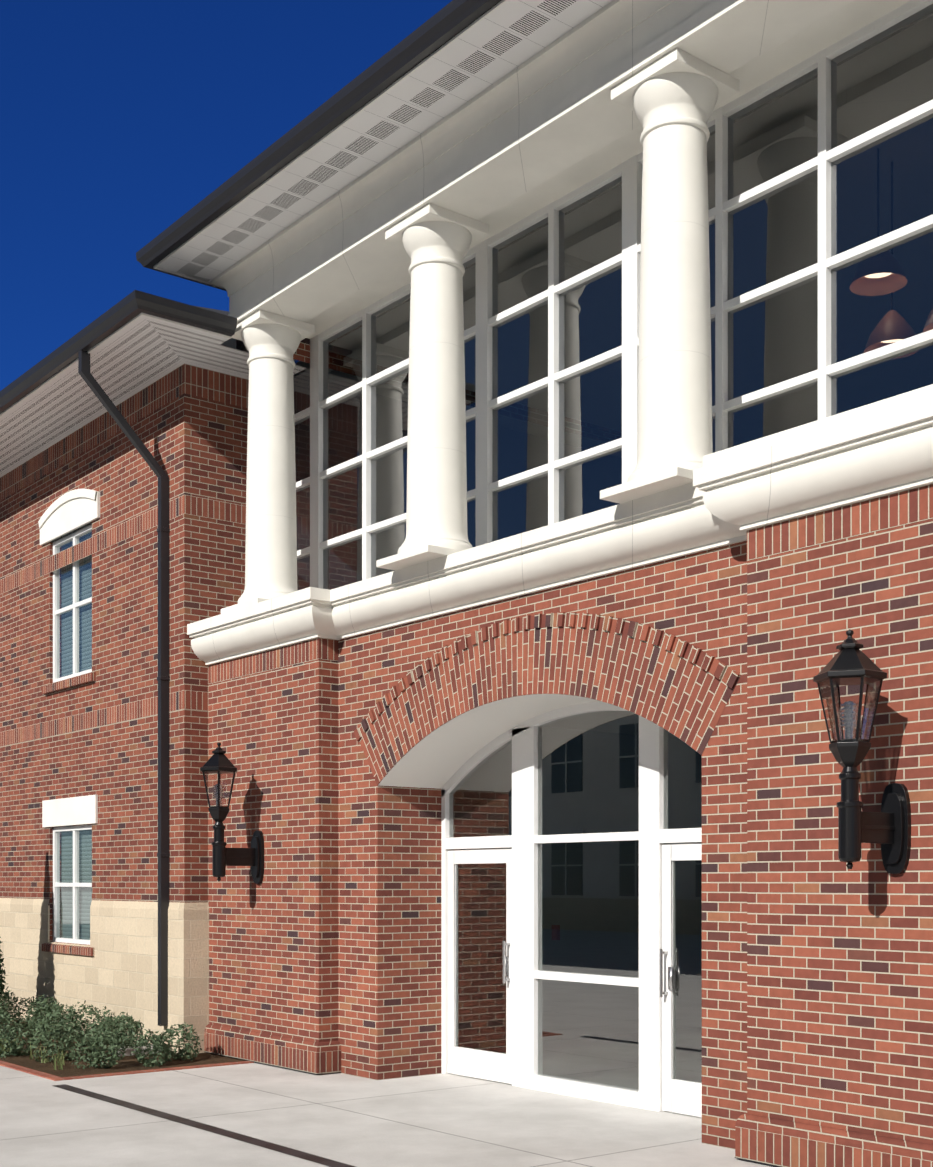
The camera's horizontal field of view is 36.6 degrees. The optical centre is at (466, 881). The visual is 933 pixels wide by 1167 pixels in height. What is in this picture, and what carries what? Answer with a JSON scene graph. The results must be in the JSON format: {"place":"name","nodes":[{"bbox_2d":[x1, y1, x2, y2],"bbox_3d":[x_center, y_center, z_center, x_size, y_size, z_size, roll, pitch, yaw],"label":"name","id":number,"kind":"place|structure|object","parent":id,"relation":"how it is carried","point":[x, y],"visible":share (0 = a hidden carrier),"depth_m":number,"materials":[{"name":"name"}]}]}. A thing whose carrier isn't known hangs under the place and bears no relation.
{"place":"outdoors","nodes":[
{"label":"outdoors","id":0,"kind":"place"},
{"bbox_2d":[0,0,451,390],"label":"sky","id":1,"kind":"structure","parent":0,"point":[118,118],"materials":[{"name":"blue"}]},
{"bbox_2d":[0,1062,776,1166],"bbox_3d":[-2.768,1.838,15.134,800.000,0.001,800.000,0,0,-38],"label":"pavement","id":2,"kind":"structure","parent":0,"point":[442,1120],"depth_m":10.66,"materials":[{"name":"concrete"}]},
{"bbox_2d":[0,1019,245,1076],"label":"mulch bed","id":3,"kind":"object","parent":2,"relation":"on","point":[128,1063],"visible":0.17,"depth_m":14.20,"materials":[{"name":"brown soil"}]},
{"bbox_2d":[0,998,10,1031],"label":"shrub","id":4,"kind":"object","parent":3,"relation":"on","point":[4,1015],"visible":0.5,"depth_m":16.73,"materials":[{"name":"green plant"}]},
{"bbox_2d":[0,937,11,1013],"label":"conifer tree","id":5,"kind":"object","parent":3,"relation":"on","point":[2,988],"visible":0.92,"depth_m":17.12,"materials":[{"name":"green plant"}]},
{"bbox_2d":[0,990,14,1018],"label":"shrub","id":6,"kind":"object","parent":3,"relation":"on","point":[7,1003],"visible":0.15,"depth_m":18.65,"materials":[{"name":"green plant"}]},
{"bbox_2d":[0,1010,20,1040],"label":"shrub","id":7,"kind":"object","parent":3,"relation":"on","point":[6,1020],"visible":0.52,"depth_m":15.65,"materials":[{"name":"green plant"}]},
{"bbox_2d":[0,992,20,1026],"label":"shrub","id":8,"kind":"object","parent":3,"relation":"on","point":[9,1007],"visible":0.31,"depth_m":17.70,"materials":[{"name":"green plant"}]},
{"bbox_2d":[0,1023,32,1057],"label":"shrub","id":9,"kind":"object","parent":3,"relation":"on","point":[12,1035],"visible":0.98,"depth_m":14.74,"materials":[{"name":"green plant"}]},
{"bbox_2d":[7,995,56,1029],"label":"shrub","id":10,"kind":"object","parent":3,"relation":"on","point":[18,1013],"visible":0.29,"depth_m":17.47,"materials":[{"name":"green plant"}]},
{"bbox_2d":[18,995,71,1037],"bbox_3d":[-4.830,1.590,16.447,0.603,0.533,0.654,0,0,18],"label":"shrub","id":11,"kind":"object","parent":3,"relation":"on","point":[39,1013],"visible":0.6,"depth_m":16.38,"materials":[{"name":"green plant"}]},
{"bbox_2d":[25,998,74,1030],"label":"shrub","id":12,"kind":"object","parent":3,"relation":"on","point":[39,1010],"visible":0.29,"depth_m":16.99,"materials":[{"name":"green plant"}]},
{"bbox_2d":[32,1019,84,1062],"bbox_3d":[-4.167,1.629,14.415,0.572,0.483,0.500,0,0,-38],"label":"shrub","id":13,"kind":"object","parent":3,"relation":"on","point":[35,1042],"visible":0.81,"depth_m":14.35,"materials":[{"name":"green plant"}]},
{"bbox_2d":[32,1004,93,1048],"bbox_3d":[-4.444,1.604,15.529,0.635,0.517,0.549,0,0,0],"label":"shrub","id":14,"kind":"object","parent":3,"relation":"on","point":[59,1011],"visible":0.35,"depth_m":15.48,"materials":[{"name":"green plant"}]},
{"bbox_2d":[65,1000,115,1041],"bbox_3d":[-4.244,1.612,16.093,0.597,0.511,0.638,0,0,-38],"label":"shrub","id":15,"kind":"object","parent":3,"relation":"on","point":[91,1011],"visible":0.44,"depth_m":16.07,"materials":[{"name":"green plant"}]},
{"bbox_2d":[69,1026,124,1068],"bbox_3d":[-3.621,1.642,13.834,0.532,0.433,0.461,0,0,-7],"label":"shrub","id":16,"kind":"object","parent":3,"relation":"on","point":[96,1060],"visible":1,"depth_m":13.78,"materials":[{"name":"green plant"}]},
{"bbox_2d":[0,1023,196,1069],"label":"grass tufts","id":17,"kind":"object","parent":3,"relation":"on","point":[60,1062],"visible":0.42,"depth_m":14.23,"materials":[{"name":"green plant"}]},
{"bbox_2d":[81,1017,133,1059],"bbox_3d":[-3.753,1.631,14.549,0.549,0.471,0.552,0,0,26],"label":"shrub","id":18,"kind":"object","parent":3,"relation":"on","point":[120,1035],"visible":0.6,"depth_m":14.52,"materials":[{"name":"green plant"}]},
{"bbox_2d":[87,1013,145,1052],"bbox_3d":[-3.735,1.630,15.072,0.523,0.431,0.586,0,0,-38],"label":"shrub","id":19,"kind":"object","parent":3,"relation":"on","point":[133,1032],"visible":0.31,"depth_m":15.05,"materials":[{"name":"green plant"}]},
{"bbox_2d":[102,1012,140,1045],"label":"shrub","id":20,"kind":"object","parent":3,"relation":"on","point":[131,1017],"visible":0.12,"depth_m":15.65,"materials":[{"name":"green plant"}]},
{"bbox_2d":[111,1044,169,1055],"bbox_3d":[-3.484,1.803,15.056,0.580,0.070,0.275,0,0,-38],"label":"downspout splash block","id":21,"kind":"object","parent":3,"relation":"on","point":[128,1051],"depth_m":14.87,"materials":[{"name":"concrete"}]},
{"bbox_2d":[130,1029,179,1066],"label":"shrub","id":22,"kind":"object","parent":3,"relation":"on","point":[138,1053],"visible":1,"depth_m":14.03,"materials":[{"name":"green plant"}]},
{"bbox_2d":[152,1022,202,1060],"bbox_3d":[-2.992,1.647,14.466,0.506,0.419,0.538,0,0,29],"label":"shrub","id":23,"kind":"object","parent":3,"relation":"on","point":[170,1031],"visible":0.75,"depth_m":14.44,"materials":[{"name":"green plant"}]},
{"bbox_2d":[0,345,247,944],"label":"wing wall","id":24,"kind":"structure","parent":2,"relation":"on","point":[196,446],"depth_m":16.08,"materials":[{"name":"red brick"}]},
{"bbox_2d":[38,489,99,545],"bbox_3d":[-4.867,-4.517,17.331,0.105,0.470,1.770,0,0,-38],"label":"arched window lintel","id":25,"kind":"structure","parent":24,"relation":"attached to","point":[70,512],"depth_m":17.26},
{"bbox_2d":[42,672,95,693],"bbox_3d":[-4.867,-2.434,17.331,0.105,0.125,1.530,0,0,-38],"label":"window sill","id":26,"kind":"structure","parent":24,"relation":"attached to","point":[70,683],"depth_m":17.21,"materials":[{"name":"red brick"}]},
{"bbox_2d":[42,795,97,827],"bbox_3d":[-4.854,-0.852,17.342,0.090,0.340,1.630,0,0,-38],"label":"window lintel","id":27,"kind":"structure","parent":24,"relation":"attached to","point":[79,810],"depth_m":17.25,"materials":[{"name":"white stone"}]},
{"bbox_2d":[53,524,91,682],"bbox_3d":[-4.806,-3.387,17.379,0.070,1.794,1.290,0,0,-38],"label":"upper window frame","id":28,"kind":"object","parent":24,"relation":"attached to","point":[63,540],"visible":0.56,"depth_m":17.36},
{"bbox_2d":[57,530,91,677],"bbox_3d":[-4.806,-3.387,17.379,0.001,1.790,1.290,0,0,-38],"label":"window glass","id":29,"kind":"object","parent":28,"relation":"in","point":[65,621],"depth_m":17.46,"materials":[{"name":"glass"}]},
{"bbox_2d":[53,825,91,944],"bbox_3d":[-4.806,0.046,17.379,0.070,1.449,1.290,0,0,-38],"label":"lower window frame","id":30,"kind":"object","parent":24,"relation":"attached to","point":[74,885],"visible":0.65,"depth_m":17.38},
{"bbox_2d":[57,829,91,939],"bbox_3d":[-4.806,0.046,17.379,0.001,1.445,1.290,0,0,-38],"label":"wing window glass","id":31,"kind":"object","parent":30,"relation":"in","point":[65,875],"depth_m":17.46,"materials":[{"name":"glass"}]},
{"bbox_2d":[0,898,208,1053],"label":"building base","id":32,"kind":"object","parent":24,"relation":"attached to","point":[116,974],"visible":0.86,"depth_m":16.20,"materials":[{"name":"beige stone"}]},
{"bbox_2d":[42,942,93,955],"bbox_3d":[-4.867,0.826,17.331,0.105,0.125,1.530,0,0,-38],"label":"window sill","id":33,"kind":"structure","parent":32,"relation":"attached to","point":[70,949],"depth_m":17.24,"materials":[{"name":"red brick"}]},
{"bbox_2d":[78,350,169,1025],"bbox_3d":[-3.618,-1.972,14.949,0.998,7.060,0.091,0,0,-38],"label":"downspout","id":34,"kind":"object","parent":24,"relation":"attached to","point":[163,680],"visible":0.96,"depth_m":15.19,"materials":[{"name":"black metal"}]},
{"bbox_2d":[0,364,248,746],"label":"soldier bands","id":35,"kind":"object","parent":24,"relation":"attached to","point":[194,381],"visible":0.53,"depth_m":16.13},
{"bbox_2d":[0,315,304,476],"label":"soffit","id":36,"kind":"structure","parent":24,"relation":"attached to","point":[140,353],"depth_m":15.34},
{"bbox_2d":[0,313,230,415],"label":"roof fascia","id":37,"kind":"structure","parent":36,"relation":"attached to","point":[102,342],"depth_m":14.21,"materials":[{"name":"white paint"}]},
{"bbox_2d":[0,290,236,413],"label":"gutter","id":38,"kind":"object","parent":37,"relation":"attached to","point":[123,312],"visible":1,"depth_m":14.11,"materials":[{"name":"black metal"}]},
{"bbox_2d":[195,306,235,348],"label":"roof wing","id":39,"kind":"structure","parent":24,"relation":"on","point":[231,343],"depth_m":18.70,"materials":[{"name":"grey"}]},
{"bbox_2d":[0,1060,253,1080],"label":"brick edging","id":40,"kind":"object","parent":2,"relation":"on","point":[31,1071],"visible":1,"depth_m":13.61,"materials":[{"name":"red brick"}]},
{"bbox_2d":[52,1084,354,1166],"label":"trench drain","id":41,"kind":"object","parent":2,"relation":"on","point":[273,1146],"visible":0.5,"depth_m":10.43,"materials":[{"name":"black metal"}]},
{"bbox_2d":[204,1051,781,1166],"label":"pier base flashing","id":42,"kind":"object","parent":2,"relation":"on","point":[322,1073],"visible":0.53,"depth_m":13.73,"materials":[{"name":"metal"}]},
{"bbox_2d":[208,518,932,1148],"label":"brick wall","id":43,"kind":"structure","parent":2,"relation":"on","point":[816,982],"depth_m":9.70,"materials":[{"name":"red brick"}]},
{"bbox_2d":[200,742,263,883],"bbox_3d":[-2.353,-0.675,14.073,0.665,1.406,0.357,0,0,-38],"label":"lantern","id":44,"kind":"object","parent":43,"relation":"attached to","point":[219,762],"depth_m":13.96,"materials":[{"name":"black metal"}]},
{"bbox_2d":[214,784,224,805],"bbox_3d":[-2.452,-0.850,13.994,0.108,0.235,0.108,0,0,-38],"label":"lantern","id":45,"kind":"object","parent":44,"relation":"in","point":[216,792],"depth_m":13.97,"materials":[{"name":"glass"}]},
{"bbox_2d":[204,1024,340,1073],"bbox_3d":[-1.998,1.677,14.293,0.274,0.292,2.235,0,0,-38],"label":"building pier base","id":46,"kind":"object","parent":43,"relation":"attached to","point":[302,1055],"visible":1,"depth_m":13.94,"materials":[{"name":"red brick"}]},
{"bbox_2d":[378,694,601,788],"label":"arch soffit","id":47,"kind":"structure","parent":43,"relation":"attached to","point":[439,757],"depth_m":12.64,"materials":[{"name":"white paint"}]},
{"bbox_2d":[354,612,740,784],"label":"arch brick voussoirs","id":48,"kind":"object","parent":43,"relation":"attached to","point":[680,689],"visible":0.98,"depth_m":11.07,"materials":[{"name":"red brick"}]},
{"bbox_2d":[187,396,932,664],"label":"ledge molding","id":49,"kind":"structure","parent":43,"relation":"attached to","point":[729,501],"depth_m":10.25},
{"bbox_2d":[221,598,268,613],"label":"column plinth","id":50,"kind":"structure","parent":49,"relation":"on","point":[241,605],"depth_m":14.08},
{"bbox_2d":[238,323,300,603],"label":"column","id":51,"kind":"structure","parent":49,"relation":"on","point":[271,553],"depth_m":14.16,"materials":[{"name":"paint"}]},
{"bbox_2d":[231,309,314,340],"bbox_3d":[-1.988,-5.599,14.374,0.640,0.084,0.640,0,0,-38],"label":"column abacus","id":52,"kind":"object","parent":51,"relation":"on","point":[303,329],"depth_m":14.14,"materials":[{"name":"white paint"}]},
{"bbox_2d":[236,0,910,351],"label":"soffit","id":53,"kind":"structure","parent":51,"relation":"on","point":[850,18],"depth_m":11.17,"materials":[{"name":"paint"}]},
{"bbox_2d":[376,544,460,570],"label":"column plinth","id":54,"kind":"structure","parent":49,"relation":"on","point":[415,556],"depth_m":11.91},
{"bbox_2d":[398,221,472,553],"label":"column","id":55,"kind":"structure","parent":49,"relation":"on","point":[436,509],"depth_m":11.97,"materials":[{"name":"paint"}]},
{"bbox_2d":[385,203,488,245],"bbox_3d":[-0.257,-5.599,12.187,0.640,0.084,0.640,0,0,-38],"label":"column abacus","id":56,"kind":"object","parent":55,"relation":"on","point":[478,230],"depth_m":11.97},
{"bbox_2d":[294,0,932,588],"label":"glazing frames","id":57,"kind":"structure","parent":49,"relation":"on","point":[628,172],"depth_m":11.26,"materials":[{"name":"white metal"}]},
{"bbox_2d":[293,4,932,589],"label":"window glass","id":58,"kind":"object","parent":57,"relation":"attached to","point":[879,188],"visible":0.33,"depth_m":10.45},
{"bbox_2d":[600,467,692,503],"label":"column plinth","id":59,"kind":"structure","parent":49,"relation":"on","point":[668,479],"depth_m":9.76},
{"bbox_2d":[627,72,717,481],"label":"column","id":60,"kind":"structure","parent":49,"relation":"on","point":[673,111],"depth_m":9.79,"materials":[{"name":"paint"}]},
{"bbox_2d":[227,0,853,322],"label":"entablature","id":61,"kind":"structure","parent":60,"relation":"on","point":[572,116],"depth_m":10.95,"materials":[{"name":"paint"}]},
{"bbox_2d":[293,338,309,362],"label":"brick wall","id":62,"kind":"structure","parent":61,"relation":"attached to","point":[302,353],"depth_m":14.90,"materials":[{"name":"brick"}]},
{"bbox_2d":[156,0,612,287],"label":"roof soffit","id":63,"kind":"structure","parent":61,"relation":"attached to","point":[500,42],"depth_m":11.46,"materials":[{"name":"white paint"}]},
{"bbox_2d":[153,0,506,288],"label":"roof fascia","id":64,"kind":"structure","parent":63,"relation":"attached to","point":[470,26],"depth_m":11.52,"materials":[{"name":"white paint"}]},
{"bbox_2d":[136,0,501,290],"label":"roof gutter","id":65,"kind":"object","parent":64,"relation":"attached to","point":[435,32],"visible":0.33,"depth_m":11.51,"materials":[{"name":"black metal"}]},
{"bbox_2d":[211,0,674,296],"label":"cornice","id":66,"kind":"structure","parent":61,"relation":"attached to","point":[605,26],"depth_m":11.36,"materials":[{"name":"paint"}]},
{"bbox_2d":[611,48,738,110],"bbox_3d":[1.475,-5.599,9.999,0.640,0.084,0.640,0,0,-38],"label":"column abacus","id":67,"kind":"object","parent":60,"relation":"on","point":[680,60],"depth_m":9.79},
{"bbox_2d":[703,384,932,465],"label":"sill course","id":68,"kind":"object","parent":49,"relation":"on","point":[918,394],"visible":0.25,"depth_m":8.56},
{"bbox_2d":[208,483,932,683],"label":"brick soldier course","id":69,"kind":"object","parent":43,"relation":"attached to","point":[905,507],"visible":1,"depth_m":8.94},
{"bbox_2d":[441,702,701,1111],"bbox_3d":[1.038,0.169,11.961,0.110,3.342,3.980,0,0,-38],"label":"storefront frame","id":70,"kind":"object","parent":43,"relation":"attached to","point":[652,835],"visible":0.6,"depth_m":12.31,"materials":[{"name":"white metal"}]},
{"bbox_2d":[448,849,511,1083],"bbox_3d":[0.140,0.768,13.087,0.050,2.126,0.970,0,0,-38],"label":"storefront door","id":71,"kind":"structure","parent":70,"relation":"attached to","point":[482,1064],"depth_m":13.11,"materials":[{"name":"white metal"}]},
{"bbox_2d":[502,941,509,982],"bbox_3d":[0.339,0.728,12.733,0.078,0.380,0.083,0,0,-38],"label":"door handle","id":72,"kind":"object","parent":71,"relation":"attached to","point":[504,965],"visible":1,"depth_m":12.69,"materials":[{"name":"silver metal"}]},
{"bbox_2d":[449,711,701,1117],"bbox_3d":[1.034,0.178,11.958,0.001,3.320,3.980,0,0,-38],"label":"storefront glass","id":73,"kind":"object","parent":70,"relation":"attached to","point":[588,892],"visible":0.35,"depth_m":12.01,"materials":[{"name":"clear glass"}]},
{"bbox_2d":[662,843,701,1117],"bbox_3d":[1.903,0.768,10.860,0.050,2.126,1.050,0,0,-38],"label":"storefront door","id":74,"kind":"structure","parent":70,"relation":"attached to","point":[683,1097],"depth_m":11.19,"materials":[{"name":"white metal"}]},
{"bbox_2d":[660,949,672,996],"bbox_3d":[1.579,0.728,11.167,0.078,0.380,0.083,0,0,-38],"label":"door handle","id":75,"kind":"object","parent":74,"relation":"attached to","point":[670,977],"visible":0.98,"depth_m":11.16,"materials":[{"name":"silver metal"}]},
{"bbox_2d":[813,629,910,873],"bbox_3d":[2.302,-0.745,8.192,0.665,1.406,0.357,0,0,-38],"label":"lantern","id":76,"kind":"object","parent":43,"relation":"attached to","point":[888,827],"depth_m":8.09,"materials":[{"name":"black metal"}]},
{"bbox_2d":[840,701,858,738],"bbox_3d":[2.202,-0.920,8.113,0.108,0.235,0.108,0,0,-38],"label":"lantern lamp","id":77,"kind":"object","parent":76,"relation":"in","point":[848,718],"depth_m":8.08,"materials":[{"name":"grey glass"}]},
{"bbox_2d":[735,1114,932,1166],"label":"building pier base","id":78,"kind":"object","parent":2,"relation":"on","point":[775,1141],"visible":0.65,"depth_m":8.79,"materials":[{"name":"red brick"}]}
]}

